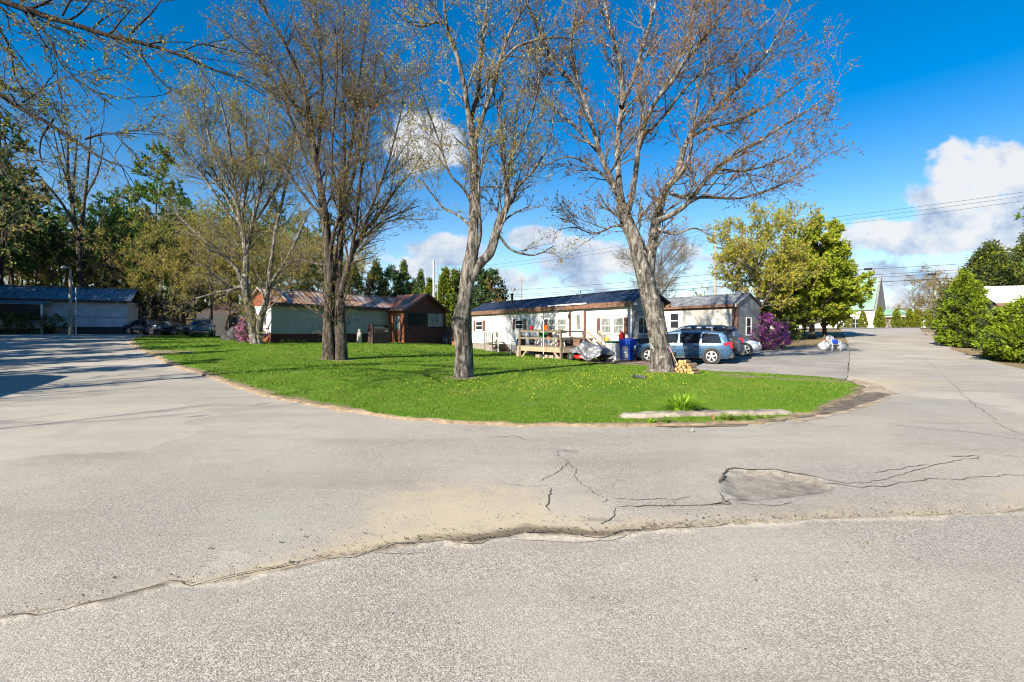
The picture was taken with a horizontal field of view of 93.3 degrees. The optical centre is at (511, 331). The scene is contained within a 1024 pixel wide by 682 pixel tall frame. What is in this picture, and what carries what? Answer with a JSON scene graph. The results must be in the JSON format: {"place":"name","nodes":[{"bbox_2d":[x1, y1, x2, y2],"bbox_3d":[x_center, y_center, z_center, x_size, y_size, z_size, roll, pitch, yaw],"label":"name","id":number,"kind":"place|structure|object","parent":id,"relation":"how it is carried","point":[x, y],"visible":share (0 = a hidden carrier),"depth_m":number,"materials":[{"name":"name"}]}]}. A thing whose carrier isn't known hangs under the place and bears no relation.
{"place":"outdoors","nodes":[
{"label":"outdoors","id":0,"kind":"place"},
{"bbox_2d":[126,334,865,426],"bbox_3d":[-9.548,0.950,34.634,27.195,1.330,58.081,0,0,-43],"label":"lawn","id":1,"kind":"structure","parent":0,"point":[340,405],"depth_m":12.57,"materials":[{"name":"plant"}]},
{"bbox_2d":[120,61,331,343],"bbox_3d":[-18.993,-8.902,32.446,13.771,19.908,8.228,0,0,0],"label":"maple tree","id":2,"kind":"object","parent":1,"relation":"on","point":[255,326],"visible":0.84,"depth_m":32.49,"materials":[{"name":"brown plant"}]},
{"bbox_2d":[220,326,248,339],"bbox_3d":[-21.425,0.186,37.736,2.476,1.347,1.690,0,0,-17],"label":"covered heap","id":3,"kind":"object","parent":1,"relation":"on","point":[230,333],"visible":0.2,"depth_m":37.06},
{"bbox_2d":[232,317,269,342],"bbox_3d":[-18.122,-0.080,33.509,2.602,2.056,2.377,0,0,0],"label":"azalea bush","id":4,"kind":"object","parent":1,"relation":"on","point":[239,333],"visible":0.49,"depth_m":33.08,"materials":[{"name":"pink plant"}]},
{"bbox_2d":[194,0,456,359],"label":"maple tree","id":5,"kind":"object","parent":1,"relation":"on","point":[334,298],"visible":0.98,"depth_m":22.49,"materials":[{"name":"brown plant"}]},
{"bbox_2d":[367,325,390,343],"bbox_3d":[-10.599,0.245,38.564,0.720,1.520,1.840,0,0,36],"label":"wooden hutch","id":6,"kind":"object","parent":1,"relation":"on","point":[379,335],"visible":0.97,"depth_m":38.18,"materials":[{"name":"brown wood"}]},
{"bbox_2d":[378,0,609,377],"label":"maple tree","id":7,"kind":"object","parent":1,"relation":"on","point":[473,264],"visible":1,"depth_m":16.49,"materials":[{"name":"grey plant"}]},
{"bbox_2d":[484,332,511,352],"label":"entry stairs","id":8,"kind":"structure","parent":1,"relation":"on","point":[497,348],"depth_m":36.68,"materials":[{"name":"white wood"}]},
{"bbox_2d":[517,330,611,358],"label":"wooden deck","id":9,"kind":"structure","parent":1,"relation":"on","point":[560,350],"depth_m":27.95,"materials":[{"name":"brown wood"}]},
{"bbox_2d":[567,341,614,361],"bbox_3d":[4.061,1.052,25.354,1.243,1.082,2.760,0,0,-35],"label":"covered mower","id":10,"kind":"object","parent":1,"relation":"on","point":[587,351],"visible":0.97,"depth_m":24.91,"materials":[{"name":"silver plastic"}]},
{"bbox_2d":[587,359,648,365],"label":"mulch path","id":11,"kind":"structure","parent":1,"relation":"on","point":[635,362],"depth_m":24.13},
{"bbox_2d":[605,341,619,359],"bbox_3d":[5.633,1.043,26.624,0.728,1.020,0.899,0,0,-34],"label":"storage bin","id":12,"kind":"object","parent":11,"relation":"on","point":[613,346],"visible":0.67,"depth_m":26.25,"materials":[{"name":"white plastic"}]},
{"bbox_2d":[619,338,637,359],"bbox_3d":[6.223,0.966,25.851,0.769,1.170,0.740,0,0,-41],"label":"recycling cart","id":13,"kind":"object","parent":11,"relation":"on","point":[626,345],"visible":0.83,"depth_m":25.59,"materials":[{"name":"blue plastic"}]},
{"bbox_2d":[492,0,863,371],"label":"maple tree","id":14,"kind":"object","parent":1,"relation":"on","point":[643,259],"visible":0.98,"depth_m":18.88,"materials":[{"name":"brown plant"}]},
{"bbox_2d":[652,391,711,410],"bbox_3d":[3.339,1.385,9.515,1.302,0.430,1.256,0,0,0],"label":"daylily clump","id":15,"kind":"object","parent":1,"relation":"on","point":[684,403],"visible":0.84,"depth_m":9.45,"materials":[{"name":"green plant"}]},
{"bbox_2d":[619,409,792,417],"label":"concrete kerb","id":16,"kind":"structure","parent":1,"relation":"on","point":[656,414],"depth_m":8.93,"materials":[{"name":"beige concrete"}]},
{"bbox_2d":[0,328,1023,614],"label":"road","id":17,"kind":"structure","parent":0,"point":[108,470],"depth_m":5.64,"materials":[{"name":"grey asphalt"}]},
{"bbox_2d":[122,319,171,334],"bbox_3d":[-34.516,-0.397,46.007,4.490,1.530,2.240,0,0,14],"label":"parked car","id":18,"kind":"object","parent":17,"relation":"on","point":[150,326],"visible":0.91,"depth_m":45.26,"materials":[{"name":"paint"}]},
{"bbox_2d":[146,321,188,334],"bbox_3d":[-33.297,-0.306,47.006,4.390,1.430,2.240,0,0,11],"label":"car","id":19,"kind":"object","parent":17,"relation":"on","point":[177,327],"visible":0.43,"depth_m":46.22,"materials":[{"name":"paint"}]},
{"bbox_2d":[187,318,215,336],"bbox_3d":[-28.471,-0.314,44.526,2.240,1.777,4.490,0,0,-29],"label":"shaded suv","id":20,"kind":"object","parent":17,"relation":"on","point":[201,327],"visible":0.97,"depth_m":43.05,"materials":[{"name":"paint"}]},
{"bbox_2d":[4,415,1019,667],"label":"crumbs","id":21,"kind":"object","parent":17,"relation":"on","point":[528,527],"visible":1,"depth_m":3.84,"materials":[{"name":"grey asphalt"}]},
{"bbox_2d":[364,351,1023,522],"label":"road crack","id":22,"kind":"object","parent":17,"relation":"on","point":[722,477],"visible":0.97,"depth_m":5.30,"materials":[{"name":"grey asphalt"}]},
{"bbox_2d":[655,392,889,426],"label":"gutter dirt","id":23,"kind":"structure","parent":17,"relation":"on","point":[864,398],"depth_m":10.39,"materials":[{"name":"brown soil"}]},
{"bbox_2d":[793,379,897,423],"bbox_3d":[8.579,1.595,11.844,1.413,0.001,10.172,0,0,40],"label":"sandy shoulder","id":24,"kind":"object","parent":17,"relation":"on","point":[870,387],"visible":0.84,"depth_m":11.33},
{"bbox_2d":[0,508,1023,681],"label":"road overlay","id":25,"kind":"object","parent":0,"point":[696,603],"visible":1,"depth_m":2.71,"materials":[{"name":"asphalt"}]},
{"bbox_2d":[6,522,728,615],"bbox_3d":[-0.567,1.583,3.505,4.840,0.001,0.424,0,0,-16],"label":"lip crack","id":26,"kind":"object","parent":25,"relation":"on","point":[378,552],"visible":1,"depth_m":3.56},
{"bbox_2d":[0,0,1023,328],"label":"sky","id":27,"kind":"structure","parent":0,"point":[934,107],"materials":[{"name":"blue"}]},
{"bbox_2d":[137,310,1023,379],"bbox_3d":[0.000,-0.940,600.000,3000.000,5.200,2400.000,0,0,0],"label":"ground","id":28,"kind":"structure","parent":0,"point":[837,334],"depth_m":53.04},
{"bbox_2d":[0,310,28,333],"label":"understory bush","id":29,"kind":"object","parent":28,"relation":"on","point":[6,316],"visible":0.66,"depth_m":40.22,"materials":[{"name":"green plant"}]},
{"bbox_2d":[0,171,30,263],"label":"pine tree","id":30,"kind":"object","parent":28,"relation":"on","point":[23,203],"visible":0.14,"depth_m":53.66,"materials":[{"name":"green plant"}]},
{"bbox_2d":[0,109,54,284],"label":"pine tree","id":31,"kind":"object","parent":28,"relation":"on","point":[17,255],"visible":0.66,"depth_m":49.71,"materials":[{"name":"green plant"}]},
{"bbox_2d":[0,160,55,284],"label":"pine tree","id":32,"kind":"object","parent":28,"relation":"on","point":[7,271],"visible":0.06,"depth_m":60.39,"materials":[{"name":"green plant"}]},
{"bbox_2d":[5,310,50,333],"bbox_3d":[-40.982,-0.716,41.029,2.770,2.358,2.876,0,0,38],"label":"understory bush","id":33,"kind":"object","parent":28,"relation":"on","point":[23,325],"visible":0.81,"depth_m":40.64,"materials":[{"name":"green plant"}]},
{"bbox_2d":[7,232,57,285],"bbox_3d":[-53.377,-5.573,53.647,4.286,11.763,4.361,0,0,40],"label":"bare hardwood","id":34,"kind":"object","parent":28,"relation":"on","point":[36,277],"visible":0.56,"depth_m":53.96,"materials":[{"name":"brown plant"}]},
{"bbox_2d":[4,188,62,285],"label":"pine tree","id":35,"kind":"object","parent":28,"relation":"on","point":[23,276],"visible":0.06,"depth_m":69.97,"materials":[{"name":"green plant"}]},
{"bbox_2d":[15,183,75,285],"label":"pine tree","id":36,"kind":"object","parent":28,"relation":"on","point":[51,243],"visible":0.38,"depth_m":62.09,"materials":[{"name":"green plant"}]},
{"bbox_2d":[21,251,76,286],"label":"hardwood tree","id":37,"kind":"object","parent":28,"relation":"on","point":[49,282],"visible":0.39,"depth_m":59.70,"materials":[{"name":"green plant"}]},
{"bbox_2d":[27,313,73,333],"bbox_3d":[-39.332,-0.621,41.485,2.636,2.161,2.540,0,0,19],"label":"understory bush","id":38,"kind":"object","parent":28,"relation":"on","point":[50,321],"visible":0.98,"depth_m":41.36,"materials":[{"name":"green plant"}]},
{"bbox_2d":[29,234,75,286],"bbox_3d":[-53.130,-5.780,56.363,4.286,11.763,4.361,0,0,21],"label":"bare hardwood","id":39,"kind":"object","parent":28,"relation":"on","point":[53,258],"visible":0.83,"depth_m":56.06,"materials":[{"name":"brown plant"}]},
{"bbox_2d":[36,223,88,286],"bbox_3d":[-56.469,-7.131,59.827,4.906,13.234,4.822,0,0,1],"label":"bare hardwood","id":40,"kind":"object","parent":28,"relation":"on","point":[59,262],"visible":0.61,"depth_m":59.99,"materials":[{"name":"brown plant"}]},
{"bbox_2d":[61,266,71,334],"bbox_3d":[-36.516,-2.382,39.670,0.380,5.915,0.911,0,0,0],"label":"street lamp","id":41,"kind":"object","parent":28,"relation":"on","point":[69,305],"visible":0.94,"depth_m":39.91,"materials":[{"name":"grey metal"}]},
{"bbox_2d":[26,108,109,287],"bbox_3d":[-52.910,-14.320,57.490,11.825,26.377,5.582,0,0,0],"label":"bare tree","id":42,"kind":"object","parent":28,"relation":"on","point":[80,247],"visible":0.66,"depth_m":56.93,"materials":[{"name":"brown plant"}]},
{"bbox_2d":[0,285,142,333],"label":"shaded trailer","id":43,"kind":"object","parent":28,"relation":"on","point":[106,310],"visible":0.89,"depth_m":44.52,"materials":[{"name":"white paint"}]},
{"bbox_2d":[39,211,105,286],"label":"pine tree","id":44,"kind":"object","parent":28,"relation":"on","point":[59,221],"visible":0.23,"depth_m":65.61,"materials":[{"name":"green plant"}]},
{"bbox_2d":[51,204,111,287],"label":"pine tree","id":45,"kind":"object","parent":28,"relation":"on","point":[87,219],"visible":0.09,"depth_m":73.27,"materials":[{"name":"green plant"}]},
{"bbox_2d":[55,191,133,288],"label":"pine tree","id":46,"kind":"object","parent":28,"relation":"on","point":[94,226],"visible":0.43,"depth_m":65.39,"materials":[{"name":"green plant"}]},
{"bbox_2d":[76,226,128,287],"bbox_3d":[-46.894,-6.123,56.271,4.634,12.499,4.554,0,0,-18],"label":"bare hardwood","id":47,"kind":"object","parent":28,"relation":"on","point":[105,263],"visible":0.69,"depth_m":55.95,"materials":[{"name":"brown plant"}]},
{"bbox_2d":[89,187,155,287],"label":"pine tree","id":48,"kind":"object","parent":28,"relation":"on","point":[122,209],"visible":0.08,"depth_m":69.05,"materials":[{"name":"green plant"}]},
{"bbox_2d":[71,225,187,301],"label":"hardwood tree","id":49,"kind":"object","parent":28,"relation":"on","point":[129,256],"visible":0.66,"depth_m":52.92,"materials":[{"name":"green plant"}]},
{"bbox_2d":[0,0,285,267],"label":"overhanging tree","id":50,"kind":"object","parent":28,"relation":"on","point":[32,12],"visible":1,"depth_m":9.08,"materials":[{"name":"black plant"}]},
{"bbox_2d":[94,138,196,319],"bbox_3d":[-42.868,-11.559,57.294,10.596,22.859,8.922,0,0,-26],"label":"white pine","id":51,"kind":"object","parent":28,"relation":"on","point":[151,187],"visible":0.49,"depth_m":56.88,"materials":[{"name":"green plant"}]},
{"bbox_2d":[124,232,196,320],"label":"hardwood tree","id":52,"kind":"object","parent":28,"relation":"on","point":[160,275],"visible":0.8,"depth_m":49.58,"materials":[{"name":"green plant"}]},
{"bbox_2d":[117,200,215,321],"bbox_3d":[-39.777,-7.464,56.121,9.454,15.325,10.399,0,0,-30],"label":"hardwood tree","id":53,"kind":"object","parent":28,"relation":"on","point":[168,252],"visible":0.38,"depth_m":55.19,"materials":[{"name":"green plant"}]},
{"bbox_2d":[157,182,187,247],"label":"pine tree","id":54,"kind":"object","parent":28,"relation":"on","point":[180,192],"visible":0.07,"depth_m":87.66,"materials":[{"name":"green plant"}]},
{"bbox_2d":[125,201,231,324],"bbox_3d":[-41.528,-8.482,59.604,10.919,16.091,9.926,0,0,27],"label":"hardwood tree","id":55,"kind":"object","parent":28,"relation":"on","point":[182,311],"visible":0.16,"depth_m":59.70,"materials":[{"name":"green plant"}]},
{"bbox_2d":[135,218,237,318],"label":"hardwood tree","id":56,"kind":"object","parent":28,"relation":"on","point":[204,287],"visible":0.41,"depth_m":51.45,"materials":[{"name":"green plant"}]},
{"bbox_2d":[157,199,254,335],"bbox_3d":[-28.629,-5.782,47.522,9.507,13.202,8.043,0,0,4],"label":"hardwood tree","id":57,"kind":"object","parent":28,"relation":"on","point":[210,305],"visible":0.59,"depth_m":45.98,"materials":[{"name":"green plant"}]},
{"bbox_2d":[169,191,273,302],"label":"hardwood tree","id":58,"kind":"object","parent":28,"relation":"on","point":[203,215],"visible":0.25,"depth_m":53.44,"materials":[{"name":"green plant"}]},
{"bbox_2d":[197,303,247,335],"bbox_3d":[-29.158,-1.105,52.739,7.600,3.935,5.330,0,0,-3],"label":"trailer","id":59,"kind":"object","parent":28,"relation":"on","point":[220,315],"visible":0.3,"depth_m":50.42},
{"bbox_2d":[181,240,265,329],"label":"hardwood tree","id":60,"kind":"object","parent":28,"relation":"on","point":[231,293],"visible":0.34,"depth_m":48.53,"materials":[{"name":"green plant"}]},
{"bbox_2d":[197,200,274,302],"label":"hardwood tree","id":61,"kind":"object","parent":28,"relation":"on","point":[269,220],"visible":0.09,"depth_m":66.12,"materials":[{"name":"green plant"}]},
{"bbox_2d":[211,209,286,294],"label":"hardwood tree","id":62,"kind":"object","parent":28,"relation":"on","point":[255,247],"visible":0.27,"depth_m":57.52,"materials":[{"name":"green plant"}]},
{"bbox_2d":[230,210,315,289],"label":"hardwood tree","id":63,"kind":"object","parent":28,"relation":"on","point":[294,229],"visible":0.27,"depth_m":61.94,"materials":[{"name":"green plant"}]},
{"bbox_2d":[249,227,322,289],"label":"hardwood tree","id":64,"kind":"object","parent":28,"relation":"on","point":[297,278],"visible":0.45,"depth_m":55.88,"materials":[{"name":"green plant"}]},
{"bbox_2d":[264,201,342,290],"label":"hardwood tree","id":65,"kind":"object","parent":28,"relation":"on","point":[313,243],"visible":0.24,"depth_m":65.55,"materials":[{"name":"green plant"}]},
{"bbox_2d":[289,229,321,290],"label":"pine tree","id":66,"kind":"object","parent":28,"relation":"on","point":[313,271],"visible":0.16,"depth_m":69.38,"materials":[{"name":"green plant"}]},
{"bbox_2d":[279,235,357,291],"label":"hardwood tree","id":67,"kind":"object","parent":28,"relation":"on","point":[322,267],"visible":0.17,"depth_m":59.64,"materials":[{"name":"green plant"}]},
{"bbox_2d":[315,238,377,290],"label":"hardwood tree","id":68,"kind":"object","parent":28,"relation":"on","point":[357,264],"visible":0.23,"depth_m":65.75,"materials":[{"name":"green plant"}]},
{"bbox_2d":[251,287,451,343],"bbox_3d":[-13.080,-1.155,41.681,5.955,4.870,16.489,0,0,36],"label":"brown trailer","id":69,"kind":"object","parent":28,"relation":"on","point":[414,318],"visible":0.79,"depth_m":41.52,"materials":[{"name":"red"}]},
{"bbox_2d":[344,263,366,294],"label":"conifer tree","id":70,"kind":"object","parent":28,"relation":"on","point":[358,283],"visible":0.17,"depth_m":69.53,"materials":[{"name":"green plant"}]},
{"bbox_2d":[364,258,388,295],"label":"conifer tree","id":71,"kind":"object","parent":28,"relation":"on","point":[377,271],"visible":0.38,"depth_m":73.43,"materials":[{"name":"green plant"}]},
{"bbox_2d":[375,264,407,296],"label":"conifer tree","id":72,"kind":"object","parent":28,"relation":"on","point":[392,274],"visible":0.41,"depth_m":75.44,"materials":[{"name":"green plant"}]},
{"bbox_2d":[391,258,412,296],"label":"conifer tree","id":73,"kind":"object","parent":28,"relation":"on","point":[404,269],"visible":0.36,"depth_m":77.57,"materials":[{"name":"green plant"}]},
{"bbox_2d":[412,268,425,293],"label":"conifer tree","id":74,"kind":"object","parent":28,"relation":"on","point":[420,277],"visible":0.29,"depth_m":75.67,"materials":[{"name":"green plant"}]},
{"bbox_2d":[435,266,456,325],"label":"conifer tree","id":75,"kind":"object","parent":28,"relation":"on","point":[445,288],"visible":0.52,"depth_m":59.48,"materials":[{"name":"green plant"}]},
{"bbox_2d":[452,264,494,331],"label":"conifer tree","id":76,"kind":"object","parent":28,"relation":"on","point":[480,278],"visible":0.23,"depth_m":56.88,"materials":[{"name":"green plant"}]},
{"bbox_2d":[476,267,508,304],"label":"conifer tree","id":77,"kind":"object","parent":28,"relation":"on","point":[491,273],"visible":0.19,"depth_m":61.53,"materials":[{"name":"green plant"}]},
{"bbox_2d":[471,289,670,359],"bbox_3d":[2.667,-0.650,34.743,3.230,4.700,18.680,0,0,-34],"label":"mobile home","id":78,"kind":"object","parent":28,"relation":"on","point":[610,314],"visible":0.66,"depth_m":31.31,"materials":[{"name":"white"}]},
{"bbox_2d":[498,316,506,342],"bbox_3d":[-0.746,-0.165,37.422,0.100,2.090,1.288,0,0,-34],"label":"door","id":79,"kind":"structure","parent":78,"relation":"in","point":[502,320],"depth_m":37.42,"materials":[{"name":"white paint"}]},
{"bbox_2d":[573,310,583,336],"bbox_3d":[4.131,-0.245,30.135,0.100,2.130,0.948,0,0,-34],"label":"door","id":80,"kind":"structure","parent":78,"relation":"in","point":[578,314],"depth_m":30.14,"materials":[{"name":"white paint"}]},
{"bbox_2d":[600,317,611,333],"bbox_3d":[5.459,-0.316,28.168,0.100,0.968,0.942,0,0,-34],"label":"window","id":81,"kind":"structure","parent":78,"relation":"in","point":[605,323],"depth_m":28.13,"materials":[{"name":"white glass"}]},
{"bbox_2d":[612,317,623,334],"bbox_3d":[6.010,-0.309,27.346,0.100,0.980,0.894,0,0,-34],"label":"window","id":82,"kind":"structure","parent":78,"relation":"in","point":[618,322],"depth_m":27.35,"materials":[{"name":"white plastic"}]},
{"bbox_2d":[632,311,648,338],"bbox_3d":[7.431,-0.375,26.921,1.770,1.550,0.380,0,0,-34],"label":"bay window","id":83,"kind":"structure","parent":78,"relation":"in","point":[639,331],"depth_m":26.55,"materials":[{"name":"grey"}]},
{"bbox_2d":[610,219,711,297],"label":"bare tree","id":84,"kind":"object","parent":28,"relation":"on","point":[658,270],"visible":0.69,"depth_m":70.49,"materials":[{"name":"brown plant"}]},
{"bbox_2d":[664,292,762,340],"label":"tan house","id":85,"kind":"structure","parent":28,"relation":"on","point":[740,312],"depth_m":33.52,"materials":[{"name":"grey"}]},
{"bbox_2d":[703,201,831,339],"bbox_3d":[21.336,-5.151,42.145,9.213,12.751,8.530,0,0,4],"label":"yellow maple","id":86,"kind":"object","parent":28,"relation":"on","point":[753,269],"visible":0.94,"depth_m":40.89,"materials":[{"name":"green plant"}]},
{"bbox_2d":[760,297,815,339],"bbox_3d":[24.879,-1.141,43.978,4.865,4.393,4.122,0,0,36],"label":"shade bush","id":87,"kind":"object","parent":28,"relation":"on","point":[798,314],"visible":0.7,"depth_m":43.38,"materials":[{"name":"green plant"}]},
{"bbox_2d":[761,199,832,338],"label":"gold tree","id":88,"kind":"object","parent":28,"relation":"on","point":[817,214],"visible":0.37,"depth_m":46.38,"materials":[{"name":"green plant"}]},
{"bbox_2d":[759,340,846,350],"bbox_3d":[21.624,1.045,36.914,19.176,0.599,4.671,0,0,-43],"label":"leafy bed","id":89,"kind":"object","parent":28,"relation":"on","point":[805,343],"visible":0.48,"depth_m":37.90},
{"bbox_2d":[749,311,791,349],"bbox_3d":[17.704,-0.024,34.190,3.767,2.762,4.082,0,0,0],"label":"rhododendron bush","id":90,"kind":"object","parent":89,"relation":"on","point":[778,340],"visible":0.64,"depth_m":33.11,"materials":[{"name":"purple plant"}]},
{"bbox_2d":[769,213,876,338],"bbox_3d":[27.993,-5.079,46.367,9.188,12.043,9.881,0,0,-29],"label":"green maple","id":91,"kind":"object","parent":28,"relation":"on","point":[829,285],"visible":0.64,"depth_m":44.28,"materials":[{"name":"green plant"}]},
{"bbox_2d":[789,255,866,337],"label":"green maple","id":92,"kind":"object","parent":28,"relation":"on","point":[858,299],"visible":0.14,"depth_m":46.56,"materials":[{"name":"green plant"}]},
{"bbox_2d":[844,276,911,327],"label":"church","id":93,"kind":"structure","parent":28,"relation":"on","point":[873,303],"depth_m":128.00,"materials":[{"name":"white plastic"}]},
{"bbox_2d":[872,306,885,327],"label":"columnar cedar","id":94,"kind":"object","parent":28,"relation":"on","point":[879,320],"visible":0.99,"depth_m":89.63,"materials":[{"name":"green plant"}]},
{"bbox_2d":[890,308,902,327],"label":"columnar cedar","id":95,"kind":"object","parent":28,"relation":"on","point":[895,322],"visible":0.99,"depth_m":90.71,"materials":[{"name":"green plant"}]},
{"bbox_2d":[903,308,915,327],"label":"columnar cedar","id":96,"kind":"object","parent":28,"relation":"on","point":[908,321],"visible":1,"depth_m":90.73,"materials":[{"name":"green plant"}]},
{"bbox_2d":[902,262,955,317],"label":"tree","id":97,"kind":"object","parent":28,"relation":"on","point":[925,289],"visible":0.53,"depth_m":96.09,"materials":[{"name":"brown plant"}]},
{"bbox_2d":[919,276,951,311],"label":"tree","id":98,"kind":"object","parent":28,"relation":"on","point":[931,294],"visible":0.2,"depth_m":90.47,"materials":[{"name":"brown plant"}]},
{"bbox_2d":[930,267,993,347],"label":"arborvitae","id":99,"kind":"object","parent":28,"relation":"on","point":[964,305],"visible":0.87,"depth_m":33.66,"materials":[{"name":"green plant"}]},
{"bbox_2d":[931,239,1023,315],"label":"hemlock tree","id":100,"kind":"object","parent":28,"relation":"on","point":[987,260],"visible":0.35,"depth_m":42.24,"materials":[{"name":"green plant"}]},
{"bbox_2d":[967,295,1023,362],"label":"cedar shrub","id":101,"kind":"object","parent":28,"relation":"on","point":[1000,333],"visible":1,"depth_m":25.01,"materials":[{"name":"green plant"}]},
{"bbox_2d":[982,286,1023,311],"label":"white roof house","id":102,"kind":"structure","parent":28,"relation":"on","point":[998,295],"depth_m":35.30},
{"bbox_2d":[994,230,1023,283],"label":"hemlock tree","id":103,"kind":"object","parent":28,"relation":"on","point":[1018,249],"visible":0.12,"depth_m":44.94,"materials":[{"name":"green plant"}]},
{"bbox_2d":[607,346,850,379],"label":"driveway","id":104,"kind":"structure","parent":0,"point":[811,361],"depth_m":24.05,"materials":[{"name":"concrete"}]},
{"bbox_2d":[633,330,738,363],"bbox_3d":[8.790,0.770,24.628,5.035,1.697,2.240,0,0,27],"label":"parked suv","id":105,"kind":"object","parent":104,"relation":"on","point":[711,347],"visible":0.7,"depth_m":23.55,"materials":[{"name":"blue paint"}]},
{"bbox_2d":[676,325,744,360],"bbox_3d":[10.178,0.603,26.987,5.090,1.947,2.240,0,0,26],"label":"parked wagon","id":106,"kind":"object","parent":104,"relation":"on","point":[730,331],"visible":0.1,"depth_m":25.66,"materials":[{"name":"paint"}]},
{"bbox_2d":[740,340,761,355],"bbox_3d":[12.483,0.695,29.407,4.690,1.580,2.240,0,0,13],"label":"parked sedan","id":107,"kind":"object","parent":104,"relation":"on","point":[750,346],"visible":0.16,"depth_m":28.19,"materials":[{"name":"silver paint"}]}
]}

